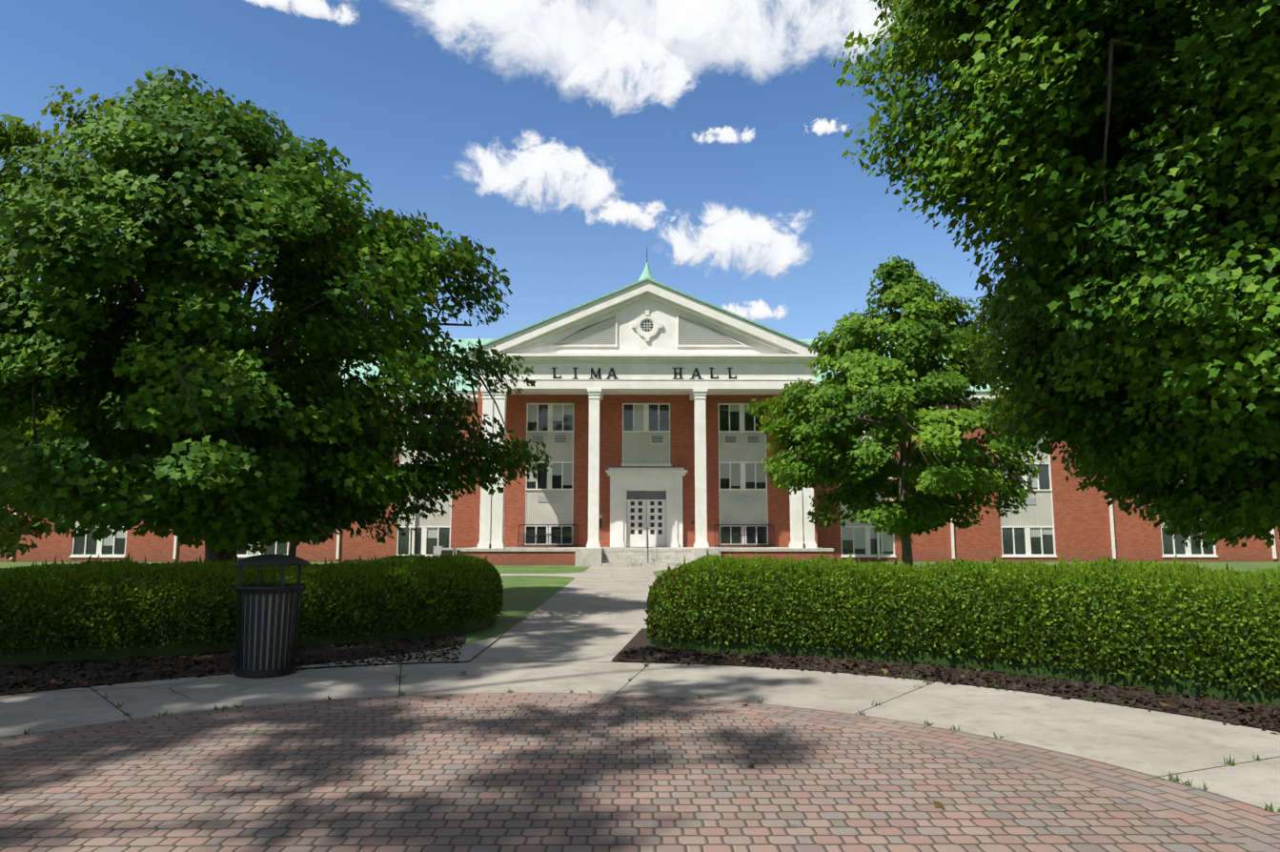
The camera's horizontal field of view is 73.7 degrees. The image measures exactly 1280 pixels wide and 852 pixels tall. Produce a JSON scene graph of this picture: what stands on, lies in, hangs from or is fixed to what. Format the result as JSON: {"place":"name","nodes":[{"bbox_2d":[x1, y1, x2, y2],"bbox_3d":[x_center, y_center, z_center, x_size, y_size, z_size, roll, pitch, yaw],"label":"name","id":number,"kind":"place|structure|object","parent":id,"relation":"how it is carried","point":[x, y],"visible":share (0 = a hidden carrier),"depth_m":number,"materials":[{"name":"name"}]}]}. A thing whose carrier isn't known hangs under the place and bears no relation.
{"place":"outdoors","nodes":[
{"label":"outdoors","id":0,"kind":"place"},
{"bbox_2d":[244,0,357,24],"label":"cloud","id":1,"kind":"structure","parent":0,"point":[316,9],"depth_m":2207.81,"materials":[{"name":"white"}]},
{"bbox_2d":[195,566,697,675],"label":"walkway","id":2,"kind":"structure","parent":0,"point":[595,614],"depth_m":13.50,"materials":[{"name":"concrete"}]},
{"bbox_2d":[0,0,1023,339],"label":"sky","id":3,"kind":"structure","parent":0,"point":[406,109],"materials":[{"name":"blue"}]},
{"bbox_2d":[392,0,707,118],"bbox_3d":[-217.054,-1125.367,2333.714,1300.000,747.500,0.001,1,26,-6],"label":"cloud","id":4,"kind":"structure","parent":0,"point":[558,39],"depth_m":2343.19,"materials":[{"name":"white"}]},
{"bbox_2d":[459,131,647,213],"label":"cloud","id":5,"kind":"structure","parent":0,"point":[563,175],"depth_m":2479.58,"materials":[{"name":"white"}]},
{"bbox_2d":[530,16,722,143],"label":"cloud","id":6,"kind":"structure","parent":0,"point":[655,69],"depth_m":2401.44,"materials":[{"name":"white"}]},
{"bbox_2d":[585,199,675,231],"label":"cloud","id":7,"kind":"structure","parent":0,"point":[613,213],"depth_m":2523.24,"materials":[{"name":"white"}]},
{"bbox_2d":[0,692,1279,851],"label":"plaza paving","id":8,"kind":"structure","parent":0,"point":[528,772],"depth_m":4.95,"materials":[{"name":"brick"}]},
{"bbox_2d":[0,661,1279,812],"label":"sidewalk","id":9,"kind":"structure","parent":0,"point":[1158,743],"depth_m":7.46,"materials":[{"name":"concrete"}]},
{"bbox_2d":[232,553,308,677],"bbox_3d":[-3.902,1.975,8.970,0.744,1.243,0.744,0,-7,0],"label":"litter bin","id":10,"kind":"object","parent":9,"relation":"on","point":[268,616],"visible":1,"depth_m":8.73,"materials":[{"name":"black metal"}]},
{"bbox_2d":[23,660,1279,812],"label":"grass tufts","id":11,"kind":"object","parent":9,"relation":"on","point":[953,728],"visible":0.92,"depth_m":6.88,"materials":[{"name":"green plant"}]},
{"bbox_2d":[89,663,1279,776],"bbox_3d":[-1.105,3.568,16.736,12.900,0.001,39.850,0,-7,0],"label":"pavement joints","id":12,"kind":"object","parent":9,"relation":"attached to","point":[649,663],"depth_m":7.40,"materials":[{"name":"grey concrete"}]},
{"bbox_2d":[0,561,1279,731],"bbox_3d":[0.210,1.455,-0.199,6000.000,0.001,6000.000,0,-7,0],"label":"ground","id":13,"kind":"structure","parent":0,"point":[523,597],"depth_m":23.41,"materials":[{"name":"green plant"}]},
{"bbox_2d":[0,380,84,559],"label":"tree","id":14,"kind":"object","parent":13,"relation":"on","point":[12,532],"depth_m":32.20,"materials":[{"name":"green plant"}]},
{"bbox_2d":[0,64,552,562],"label":"maple tree","id":15,"kind":"object","parent":13,"relation":"on","point":[311,467],"depth_m":14.12,"materials":[{"name":"green plant"}]},
{"bbox_2d":[237,358,405,556],"bbox_3d":[-8.042,1.211,20.790,4.894,5.708,5.467,0,-7,0],"label":"small tree","id":16,"kind":"object","parent":13,"relation":"on","point":[393,450],"depth_m":20.18,"materials":[{"name":"green plant"}]},
{"bbox_2d":[0,246,1279,566],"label":"building","id":17,"kind":"structure","parent":13,"relation":"on","point":[633,415],"depth_m":43.09,"materials":[{"name":"brick"}]},
{"bbox_2d":[0,628,1279,733],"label":"mulch beds","id":18,"kind":"object","parent":13,"relation":"on","point":[639,640],"visible":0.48,"depth_m":9.10,"materials":[{"name":"brown wood"}]},
{"bbox_2d":[0,569,495,666],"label":"hedge","id":19,"kind":"object","parent":18,"relation":"on","point":[80,653],"visible":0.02,"depth_m":10.26,"materials":[{"name":"green plant"}]},
{"bbox_2d":[0,554,503,658],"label":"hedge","id":20,"kind":"object","parent":19,"relation":"on","point":[92,620],"visible":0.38,"depth_m":10.26,"materials":[{"name":"green plant"}]},
{"bbox_2d":[0,548,504,652],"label":"hedge shoots","id":21,"kind":"object","parent":19,"relation":"attached to","point":[187,572],"visible":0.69,"depth_m":10.55,"materials":[{"name":"green plant"}]},
{"bbox_2d":[20,653,1169,808],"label":"dry leaf litter","id":22,"kind":"object","parent":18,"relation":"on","point":[938,804],"visible":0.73,"depth_m":8.20,"materials":[{"name":"brown plant"}]},
{"bbox_2d":[650,595,1279,706],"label":"hedge","id":23,"kind":"object","parent":18,"relation":"on","point":[1214,689],"depth_m":8.84,"materials":[{"name":"green plant"}]},
{"bbox_2d":[642,548,1279,690],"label":"hedge shoots","id":24,"kind":"object","parent":23,"relation":"attached to","point":[1188,575],"visible":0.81,"depth_m":8.98,"materials":[{"name":"green plant"}]},
{"bbox_2d":[647,556,1279,693],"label":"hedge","id":25,"kind":"object","parent":23,"relation":"attached to","point":[1174,633],"visible":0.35,"depth_m":8.93,"materials":[{"name":"green plant"}]},
{"bbox_2d":[745,255,1045,565],"bbox_3d":[7.989,-0.368,25.777,9.003,10.073,10.417,0,-7,0],"label":"young tree","id":26,"kind":"object","parent":13,"relation":"on","point":[871,381],"depth_m":24.74,"materials":[{"name":"green plant"}]},
{"bbox_2d":[831,0,1279,550],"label":"maple tree","id":27,"kind":"object","parent":13,"relation":"on","point":[1176,334],"depth_m":9.90,"materials":[{"name":"green plant"}]},
{"bbox_2d":[692,125,754,142],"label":"cloud","id":28,"kind":"structure","parent":0,"point":[726,134],"depth_m":2450.09,"materials":[{"name":"white"}]},
{"bbox_2d":[660,203,808,277],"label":"cloud","id":29,"kind":"structure","parent":0,"point":[724,236],"depth_m":2525.40,"materials":[{"name":"white"}]},
{"bbox_2d":[721,300,787,321],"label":"cloud","id":30,"kind":"structure","parent":0,"point":[760,310],"depth_m":2552.90,"materials":[{"name":"white"}]},
{"bbox_2d":[609,0,907,130],"bbox_3d":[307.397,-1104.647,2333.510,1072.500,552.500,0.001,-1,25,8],"label":"cloud","id":31,"kind":"structure","parent":0,"point":[757,38],"depth_m":2339.56,"materials":[{"name":"white"}]},
{"bbox_2d":[805,118,847,136],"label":"cloud","id":32,"kind":"structure","parent":0,"point":[821,127],"depth_m":2403.17,"materials":[{"name":"white"}]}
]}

